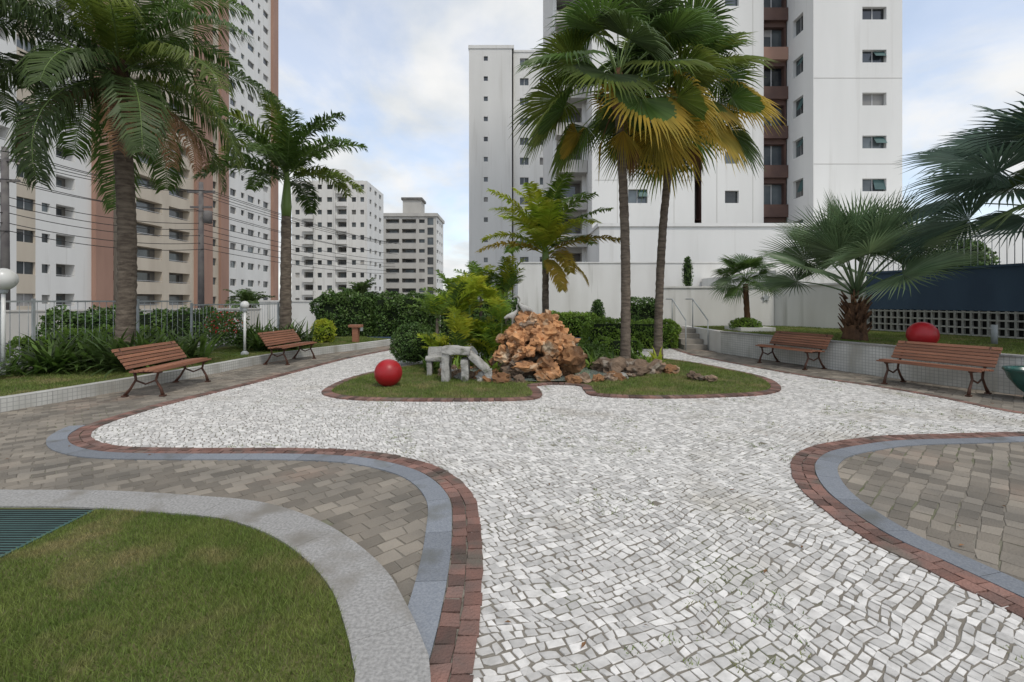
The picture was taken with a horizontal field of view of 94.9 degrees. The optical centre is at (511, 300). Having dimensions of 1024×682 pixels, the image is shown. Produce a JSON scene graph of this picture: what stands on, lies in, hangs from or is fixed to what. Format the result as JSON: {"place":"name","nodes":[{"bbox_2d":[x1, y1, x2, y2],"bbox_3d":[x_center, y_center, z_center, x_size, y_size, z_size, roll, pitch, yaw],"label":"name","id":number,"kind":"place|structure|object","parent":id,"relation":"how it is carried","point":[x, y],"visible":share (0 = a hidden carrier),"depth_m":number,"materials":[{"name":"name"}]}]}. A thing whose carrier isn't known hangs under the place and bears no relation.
{"place":"outdoors","nodes":[
{"label":"outdoors","id":0,"kind":"place"},
{"bbox_2d":[0,507,357,681],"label":"lawn","id":1,"kind":"structure","parent":0,"point":[104,595],"depth_m":2.25,"materials":[{"name":"plant"}]},
{"bbox_2d":[0,509,93,557],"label":"green drain mat","id":2,"kind":"object","parent":1,"relation":"on","point":[19,528],"visible":1,"depth_m":3.09,"materials":[{"name":"teal plastic"}]},
{"bbox_2d":[0,336,390,395],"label":"lawn","id":3,"kind":"structure","parent":0,"point":[13,384],"depth_m":8.43,"materials":[{"name":"plant"}]},
{"bbox_2d":[0,268,18,374],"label":"globe garden lamp","id":4,"kind":"object","parent":3,"relation":"on","point":[9,278],"visible":0.97,"depth_m":8.52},
{"bbox_2d":[0,350,57,376],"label":"border plants","id":5,"kind":"object","parent":3,"relation":"on","point":[14,364],"visible":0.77,"depth_m":8.43,"materials":[{"name":"green plant"}]},
{"bbox_2d":[6,323,164,365],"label":"flowering plants","id":6,"kind":"object","parent":3,"relation":"on","point":[14,341],"visible":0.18,"depth_m":9.92,"materials":[{"name":"green plant"}]},
{"bbox_2d":[0,299,191,369],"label":"metal railing fence","id":7,"kind":"object","parent":3,"relation":"on","point":[33,317],"visible":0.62,"depth_m":9.84,"materials":[{"name":"metal"}]},
{"bbox_2d":[0,319,244,378],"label":"strap leaf plants","id":8,"kind":"object","parent":3,"relation":"on","point":[101,355],"visible":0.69,"depth_m":9.02,"materials":[{"name":"green plant"}]},
{"bbox_2d":[0,0,289,362],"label":"palm tree","id":9,"kind":"object","parent":3,"relation":"on","point":[131,127],"visible":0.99,"depth_m":9.29,"materials":[{"name":"green plant"}]},
{"bbox_2d":[240,301,248,354],"bbox_3d":[-6.650,0.680,11.700,0.200,1.340,0.200,0,0,0],"label":"globe garden lamp","id":10,"kind":"object","parent":3,"relation":"on","point":[244,305],"visible":1,"depth_m":11.67,"materials":[{"name":"white metal"}]},
{"bbox_2d":[202,310,327,351],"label":"flowering plants","id":11,"kind":"object","parent":3,"relation":"on","point":[254,341],"visible":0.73,"depth_m":12.72,"materials":[{"name":"green plant"}]},
{"bbox_2d":[191,90,367,332],"bbox_3d":[-6.644,-2.137,13.897,4.603,7.087,4.699,0,0,0],"label":"royal palm tree","id":12,"kind":"object","parent":3,"relation":"on","point":[285,152],"visible":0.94,"depth_m":13.83,"materials":[{"name":"green plant"}]},
{"bbox_2d":[310,318,336,342],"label":"yellow green shrub","id":13,"kind":"object","parent":3,"relation":"on","point":[321,325],"visible":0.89,"depth_m":14.99,"materials":[{"name":"green plant"}]},
{"bbox_2d":[348,324,362,342],"bbox_3d":[-5.040,1.130,15.200,0.420,0.700,0.260,0,0,0],"label":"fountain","id":14,"kind":"object","parent":3,"relation":"on","point":[355,332],"visible":0.66,"depth_m":15.11,"materials":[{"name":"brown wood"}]},
{"bbox_2d":[0,314,586,367],"bbox_3d":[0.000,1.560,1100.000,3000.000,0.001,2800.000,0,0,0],"label":"ground","id":15,"kind":"structure","parent":0,"point":[198,346],"depth_m":16.32,"materials":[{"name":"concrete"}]},
{"bbox_2d":[0,146,24,309],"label":"utility pole","id":16,"kind":"object","parent":15,"relation":"on","point":[4,236],"visible":0.6,"depth_m":22.91,"materials":[{"name":"concrete"}]},
{"bbox_2d":[0,8,93,139],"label":"palm tree","id":17,"kind":"object","parent":15,"relation":"on","point":[3,116],"visible":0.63,"depth_m":8.94,"materials":[{"name":"green plant"}]},
{"bbox_2d":[0,0,112,309],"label":"white apartment tower","id":18,"kind":"structure","parent":15,"relation":"on","point":[44,269],"depth_m":46.97,"materials":[{"name":"brown concrete"}]},
{"bbox_2d":[36,304,221,340],"bbox_3d":[-13.518,0.805,16.933,5.564,1.508,1.622,0,0,-34],"label":"clipped hedge","id":19,"kind":"object","parent":15,"relation":"on","point":[69,318],"visible":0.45,"depth_m":16.58,"materials":[{"name":"green plant"}]},
{"bbox_2d":[6,308,261,342],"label":"street wall","id":20,"kind":"structure","parent":15,"relation":"on","point":[12,323],"depth_m":17.05,"materials":[{"name":"white paint"}]},
{"bbox_2d":[113,0,277,308],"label":"beige apartment tower","id":21,"kind":"structure","parent":15,"relation":"on","point":[167,275],"depth_m":72.10,"materials":[{"name":"brown concrete"}]},
{"bbox_2d":[187,182,214,307],"bbox_3d":[-20.500,-3.150,31.000,1.800,9.300,0.526,0,0,0],"label":"utility pole","id":22,"kind":"object","parent":15,"relation":"on","point":[205,216],"visible":0.95,"depth_m":30.88,"materials":[{"name":"concrete"}]},
{"bbox_2d":[0,150,397,273],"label":"overhead cables","id":23,"kind":"object","parent":22,"relation":"attached to","point":[185,223],"visible":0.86,"depth_m":30.16,"materials":[{"name":"black rubber"}]},
{"bbox_2d":[190,302,279,348],"bbox_3d":[-8.401,0.755,14.899,0.160,1.390,4.619,0,0,5],"label":"metal railing fence","id":24,"kind":"object","parent":15,"relation":"on","point":[195,305],"visible":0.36,"depth_m":13.82,"materials":[{"name":"metal"}]},
{"bbox_2d":[223,288,265,307],"bbox_3d":[-17.120,0.382,30.120,2.450,2.355,2.577,0,0,-32],"label":"palm tree","id":25,"kind":"object","parent":15,"relation":"on","point":[239,294],"visible":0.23,"depth_m":29.61,"materials":[{"name":"green plant"}]},
{"bbox_2d":[224,289,276,307],"bbox_3d":[-14.345,0.438,26.055,2.320,2.227,2.427,0,0,45],"label":"palm tree","id":26,"kind":"object","parent":15,"relation":"on","point":[250,298],"visible":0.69,"depth_m":25.84,"materials":[{"name":"green plant"}]},
{"bbox_2d":[336,277,379,294],"bbox_3d":[-7.509,0.212,22.983,1.978,2.676,2.226,0,0,0],"label":"palm tree","id":27,"kind":"object","parent":15,"relation":"on","point":[362,287],"visible":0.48,"depth_m":22.69,"materials":[{"name":"green plant"}]},
{"bbox_2d":[383,197,444,299],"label":"grey apartment block","id":28,"kind":"structure","parent":15,"relation":"on","point":[414,230],"depth_m":140.00,"materials":[{"name":"brown concrete"}]},
{"bbox_2d":[468,45,542,302],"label":"white apartment tower","id":29,"kind":"structure","parent":15,"relation":"on","point":[499,85],"depth_m":70.00,"materials":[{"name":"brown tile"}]},
{"bbox_2d":[518,262,825,319],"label":"garden wall","id":30,"kind":"structure","parent":15,"relation":"on","point":[580,295],"depth_m":23.88,"materials":[{"name":"white paint"}]},
{"bbox_2d":[663,286,773,325],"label":"garden wall","id":31,"kind":"structure","parent":15,"relation":"on","point":[716,310],"depth_m":16.70,"materials":[{"name":"white paint"}]},
{"bbox_2d":[681,256,693,285],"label":"clipped column shrub","id":32,"kind":"object","parent":31,"relation":"on","point":[687,268],"visible":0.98,"depth_m":16.91,"materials":[{"name":"green plant"}]},
{"bbox_2d":[543,0,1023,269],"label":"white high rise building","id":33,"kind":"structure","parent":15,"relation":"on","point":[830,83],"depth_m":31.45,"materials":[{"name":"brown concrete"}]},
{"bbox_2d":[702,270,892,285],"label":"terrace block","id":34,"kind":"structure","parent":15,"relation":"on","point":[707,281],"depth_m":17.10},
{"bbox_2d":[292,169,382,299],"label":"white apartment block","id":35,"kind":"structure","parent":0,"point":[358,214],"depth_m":110.00,"materials":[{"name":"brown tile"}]},
{"bbox_2d":[0,346,1023,681],"bbox_3d":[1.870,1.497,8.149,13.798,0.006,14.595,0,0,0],"label":"stone mosaic paving","id":36,"kind":"structure","parent":0,"point":[761,410],"depth_m":3.27,"materials":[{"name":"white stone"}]},
{"bbox_2d":[0,338,394,412],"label":"raised lawn kerb","id":37,"kind":"structure","parent":36,"relation":"on","point":[30,399],"depth_m":8.18,"materials":[{"name":"grey concrete"}]},
{"bbox_2d":[0,489,430,681],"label":"granite lawn kerb","id":38,"kind":"structure","parent":36,"relation":"on","point":[386,643],"depth_m":2.65,"materials":[{"name":"grey stone"}]},
{"bbox_2d":[46,425,451,660],"bbox_3d":[-2.025,1.492,3.648,2.371,0.015,7.241,0,0,-44],"label":"granite border","id":39,"kind":"object","parent":36,"relation":"on","point":[425,604],"visible":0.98,"depth_m":3.48,"materials":[{"name":"grey stone"}]},
{"bbox_2d":[68,349,482,681],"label":"red brick border","id":40,"kind":"object","parent":36,"relation":"on","point":[461,665],"visible":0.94,"depth_m":3.00,"materials":[{"name":"brown brick"}]},
{"bbox_2d":[4,364,1005,647],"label":"fallen leaves","id":41,"kind":"object","parent":36,"relation":"on","point":[582,570],"visible":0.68,"depth_m":3.77,"materials":[{"name":"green plant"}]},
{"bbox_2d":[0,343,1023,629],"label":"concrete paver walkway","id":42,"kind":"structure","parent":36,"relation":"on","point":[346,519],"depth_m":3.95,"materials":[{"name":"grey concrete"}]},
{"bbox_2d":[111,341,210,396],"bbox_3d":[-5.819,1.115,7.945,0.699,0.747,1.566,0,0,-6],"label":"park bench","id":43,"kind":"object","parent":42,"relation":"on","point":[156,369],"visible":1,"depth_m":7.72,"materials":[{"name":"brown wood"}]},
{"bbox_2d":[258,329,316,364],"bbox_3d":[-5.439,1.115,11.504,0.699,0.747,1.447,0,0,6],"label":"park bench","id":44,"kind":"object","parent":42,"relation":"on","point":[292,336],"visible":1,"depth_m":11.38,"materials":[{"name":"brown wood"}]},
{"bbox_2d":[666,298,708,349],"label":"garden steps","id":45,"kind":"structure","parent":42,"relation":"on","point":[689,338],"depth_m":14.60,"materials":[{"name":"concrete"}]},
{"bbox_2d":[755,331,833,369],"bbox_3d":[6.398,1.115,10.761,0.699,0.747,1.485,0,0,-17],"label":"park bench","id":46,"kind":"object","parent":42,"relation":"on","point":[781,336],"visible":1,"depth_m":10.69,"materials":[{"name":"brown wood"}]},
{"bbox_2d":[876,340,1002,396],"bbox_3d":[7.157,1.115,7.964,0.699,0.747,1.447,0,0,-22],"label":"park bench","id":47,"kind":"object","parent":42,"relation":"on","point":[986,352],"visible":1,"depth_m":7.90,"materials":[{"name":"brown wood"}]},
{"bbox_2d":[1001,365,1023,398],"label":"green garden urn","id":48,"kind":"object","parent":42,"relation":"on","point":[1015,375],"visible":1,"depth_m":6.98,"materials":[{"name":"green ceramic"}]},
{"bbox_2d":[321,356,780,401],"bbox_3d":[0.861,1.484,9.684,8.037,0.032,5.493,0,0,0],"label":"brick bed edging","id":49,"kind":"object","parent":36,"relation":"on","point":[775,387],"visible":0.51,"depth_m":7.28,"materials":[{"name":"brown brick"}]},
{"bbox_2d":[228,378,1023,672],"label":"joint weeds","id":50,"kind":"object","parent":36,"relation":"on","point":[715,601],"visible":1,"depth_m":4.62,"materials":[{"name":"green plant"}]},
{"bbox_2d":[578,316,681,348],"bbox_3d":[3.736,1.001,15.011,3.217,1.074,1.270,0,0,0],"label":"clipped hedge","id":51,"kind":"object","parent":36,"relation":"on","point":[642,331],"visible":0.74,"depth_m":14.64,"materials":[{"name":"green plant"}]},
{"bbox_2d":[671,348,1023,413],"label":"red brick border","id":52,"kind":"object","parent":36,"relation":"on","point":[985,406],"visible":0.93,"depth_m":8.15,"materials":[{"name":"brown brick"}]},
{"bbox_2d":[721,332,1023,395],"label":"tiled planter wall","id":53,"kind":"structure","parent":36,"relation":"on","point":[854,358],"depth_m":9.47,"materials":[{"name":"white tile"}]},
{"bbox_2d":[720,331,1023,357],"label":"planter coping","id":54,"kind":"object","parent":53,"relation":"on","point":[887,345],"visible":0.54,"depth_m":9.62,"materials":[{"name":"grey concrete"}]},
{"bbox_2d":[790,431,1023,619],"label":"red brick border","id":55,"kind":"object","parent":36,"relation":"on","point":[835,509],"visible":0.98,"depth_m":3.14,"materials":[{"name":"brown brick"}]},
{"bbox_2d":[815,436,1023,597],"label":"granite border","id":56,"kind":"object","parent":36,"relation":"on","point":[827,474],"visible":1,"depth_m":3.41,"materials":[{"name":"grey stone"}]},
{"bbox_2d":[470,367,606,380],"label":"pond water","id":57,"kind":"structure","parent":0,"point":[590,372],"depth_m":9.19,"materials":[{"name":"liquid"}]},
{"bbox_2d":[331,356,770,397],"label":"lawn","id":58,"kind":"structure","parent":0,"point":[416,381],"depth_m":8.04,"materials":[{"name":"plant"}]},
{"bbox_2d":[374,359,401,386],"bbox_3d":[-2.130,1.250,8.100,0.470,0.480,0.470,0,0,0],"label":"red ball ornament","id":59,"kind":"object","parent":58,"relation":"on","point":[387,372],"visible":0.96,"depth_m":7.93,"materials":[{"name":"metal"}]},
{"bbox_2d":[389,322,431,363],"bbox_3d":[-2.301,0.969,10.995,1.166,0.951,1.159,0,0,0],"label":"boxwood ball bush","id":60,"kind":"object","parent":58,"relation":"on","point":[407,344],"visible":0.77,"depth_m":10.65,"materials":[{"name":"green plant"}]},
{"bbox_2d":[425,346,442,374],"bbox_3d":[-1.491,1.216,9.300,0.421,0.590,0.348,0,0,0],"label":"stone seat","id":61,"kind":"object","parent":58,"relation":"on","point":[434,354],"visible":0.62,"depth_m":9.19,"materials":[{"name":"grey stone"}]},
{"bbox_2d":[417,272,514,367],"bbox_3d":[-0.804,0.438,10.433,2.501,2.133,1.621,0,0,0],"label":"areca palm clump","id":62,"kind":"object","parent":58,"relation":"on","point":[481,336],"visible":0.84,"depth_m":10.18,"materials":[{"name":"green plant"}]},
{"bbox_2d":[441,345,492,381],"bbox_3d":[-0.828,1.178,8.651,0.957,0.696,0.472,0,0,0],"label":"stone bench sculpture","id":63,"kind":"object","parent":58,"relation":"on","point":[448,352],"visible":0.91,"depth_m":8.48,"materials":[{"name":"grey stone"}]},
{"bbox_2d":[409,255,525,337],"bbox_3d":[-1.270,0.124,13.505,3.379,2.753,2.339,0,0,-25],"label":"areca palm clump","id":64,"kind":"object","parent":58,"relation":"on","point":[436,306],"visible":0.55,"depth_m":13.27,"materials":[{"name":"green plant"}]},
{"bbox_2d":[434,340,611,365],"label":"leafy shrubs","id":65,"kind":"object","parent":58,"relation":"on","point":[596,348],"visible":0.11,"depth_m":11.40,"materials":[{"name":"green plant"}]},
{"bbox_2d":[488,309,587,382],"bbox_3d":[0.506,0.925,9.292,1.862,1.550,1.707,0,0,39],"label":"fountain rock pile","id":66,"kind":"object","parent":58,"relation":"on","point":[542,347],"visible":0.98,"depth_m":8.91,"materials":[{"name":"brown stone"}]},
{"bbox_2d":[504,303,523,323],"bbox_3d":[0.046,0.281,9.319,0.438,0.476,0.090,0,0,-23],"label":"heron statue","id":67,"kind":"object","parent":66,"relation":"on","point":[511,315],"visible":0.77,"depth_m":9.27,"materials":[{"name":"white stone"}]},
{"bbox_2d":[512,296,532,312],"bbox_3d":[0.203,0.141,9.267,0.438,0.476,0.090,0,0,20],"label":"heron statue","id":68,"kind":"object","parent":66,"relation":"on","point":[524,307],"visible":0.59,"depth_m":9.22,"materials":[{"name":"white stone"}]},
{"bbox_2d":[419,344,674,371],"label":"pond edge plants","id":69,"kind":"object","parent":58,"relation":"on","point":[593,356],"visible":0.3,"depth_m":10.25,"materials":[{"name":"green plant"}]},
{"bbox_2d":[476,171,620,312],"bbox_3d":[1.062,-0.890,12.937,4.102,4.784,3.836,0,0,0],"label":"young palm tree","id":70,"kind":"object","parent":58,"relation":"on","point":[544,226],"visible":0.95,"depth_m":12.49,"materials":[{"name":"green plant"}]},
{"bbox_2d":[438,357,717,384],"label":"pond edge rocks","id":71,"kind":"object","parent":58,"relation":"on","point":[618,368],"visible":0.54,"depth_m":9.04,"materials":[{"name":"stone"}]},
{"bbox_2d":[593,335,643,355],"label":"bush","id":72,"kind":"object","parent":58,"relation":"on","point":[636,345],"visible":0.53,"depth_m":12.70,"materials":[{"name":"green plant"}]},
{"bbox_2d":[509,0,739,358],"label":"fan palm tree","id":73,"kind":"object","parent":58,"relation":"on","point":[686,114],"visible":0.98,"depth_m":9.82,"materials":[{"name":"green plant"}]},
{"bbox_2d":[584,0,786,358],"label":"fan palm tree","id":74,"kind":"object","parent":58,"relation":"on","point":[742,100],"visible":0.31,"depth_m":11.48,"materials":[{"name":"green plant"}]},
{"bbox_2d":[590,299,605,318],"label":"clipped column shrub","id":75,"kind":"object","parent":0,"point":[597,309],"visible":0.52,"depth_m":17.95,"materials":[{"name":"green plant"}]},
{"bbox_2d":[278,0,1023,299],"label":"sky","id":76,"kind":"structure","parent":0,"point":[397,71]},
{"bbox_2d":[683,326,720,352],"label":"planter end wall","id":77,"kind":"structure","parent":0,"point":[715,340],"depth_m":14.02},
{"bbox_2d":[693,325,1023,354],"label":"lawn","id":78,"kind":"structure","parent":0,"point":[1011,346],"depth_m":11.12,"materials":[{"name":"plant"}]},
{"bbox_2d":[707,253,783,319],"bbox_3d":[6.982,-0.298,14.088,2.108,2.409,2.159,0,0,0],"label":"palm tree","id":79,"kind":"object","parent":78,"relation":"on","point":[738,265],"visible":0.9,"depth_m":14.07,"materials":[{"name":"green plant"}]},
{"bbox_2d":[725,326,775,331],"bbox_3d":[7.100,0.850,14.075,1.000,0.140,1.050,0,0,0],"label":"raised planter","id":80,"kind":"object","parent":78,"relation":"on","point":[758,329],"visible":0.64,"depth_m":13.55,"materials":[{"name":"grey concrete"}]},
{"bbox_2d":[729,317,762,328],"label":"planter shrub","id":81,"kind":"object","parent":80,"relation":"in","point":[743,322],"visible":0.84,"depth_m":13.77,"materials":[{"name":"green plant"}]},
{"bbox_2d":[774,282,865,328],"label":"garden wall","id":82,"kind":"structure","parent":78,"relation":"on","point":[816,305],"depth_m":15.57,"materials":[{"name":"white paint"}]},
{"bbox_2d":[742,186,996,340],"bbox_3d":[7.728,-0.868,10.621,4.781,3.600,4.622,0,0,0],"label":"fan palm tree","id":83,"kind":"object","parent":78,"relation":"on","point":[842,237],"visible":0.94,"depth_m":10.24,"materials":[{"name":"green plant"}]},
{"bbox_2d":[906,322,939,345],"bbox_3d":[7.900,0.665,9.050,0.500,0.510,0.500,0,0,0],"label":"red ball ornament","id":84,"kind":"object","parent":78,"relation":"on","point":[922,332],"visible":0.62,"depth_m":8.89,"materials":[{"name":"metal"}]},
{"bbox_2d":[866,230,1023,338],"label":"blue boundary wall","id":85,"kind":"structure","parent":78,"relation":"on","point":[980,302],"depth_m":11.92,"materials":[{"name":"painted concrete"},{"name":"plaster"},{"name":"concrete blocks"}]},
{"bbox_2d":[880,91,1023,272],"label":"fan palm tree","id":86,"kind":"object","parent":78,"relation":"on","point":[970,169],"visible":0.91,"depth_m":9.09,"materials":[{"name":"green plant"}]},
{"bbox_2d":[991,325,997,343],"bbox_3d":[9.950,0.700,9.700,0.110,0.400,0.110,0,0,0],"label":"garden pipe post","id":87,"kind":"object","parent":78,"relation":"on","point":[994,334],"visible":0.79,"depth_m":9.66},
{"bbox_2d":[931,239,998,266],"bbox_3d":[12.591,-1.049,13.200,1.608,1.407,1.602,0,0,0],"label":"tree","id":88,"kind":"object","parent":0,"point":[994,257],"visible":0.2,"depth_m":12.73,"materials":[{"name":"green plant"}]},
{"label":"garden lawn bed","id":89,"kind":"object","parent":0,"visible":0},
{"bbox_2d":[309,288,376,336],"bbox_3d":[-6.713,0.503,19.305,3.004,2.109,1.706,0,0,0],"label":"clipped hedge","id":90,"kind":"object","parent":89,"relation":"on","point":[343,309],"visible":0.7,"depth_m":18.82,"materials":[{"name":"green plant"}]},
{"bbox_2d":[258,300,512,333],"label":"garden wall","id":91,"kind":"structure","parent":89,"relation":"on","point":[300,311],"depth_m":21.40,"materials":[{"name":"white paint"}]},
{"bbox_2d":[370,290,440,336],"bbox_3d":[-4.367,0.549,19.186,2.927,2.006,1.648,0,0,0],"label":"clipped hedge","id":92,"kind":"object","parent":89,"relation":"on","point":[394,311],"visible":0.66,"depth_m":18.72,"materials":[{"name":"green plant"}]},
{"bbox_2d":[428,295,520,336],"bbox_3d":[-1.434,0.663,18.602,3.874,1.764,1.538,0,0,0],"label":"clipped hedge","id":93,"kind":"object","parent":89,"relation":"on","point":[444,329],"visible":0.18,"depth_m":18.20,"materials":[{"name":"green plant"}]},
{"bbox_2d":[551,310,597,336],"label":"clipped hedge","id":94,"kind":"object","parent":89,"relation":"on","point":[572,321],"visible":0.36,"depth_m":17.64,"materials":[{"name":"green plant"}]},
{"bbox_2d":[630,296,654,320],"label":"clipped hedge","id":95,"kind":"object","parent":89,"relation":"on","point":[639,310],"visible":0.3,"depth_m":17.98,"materials":[{"name":"green plant"}]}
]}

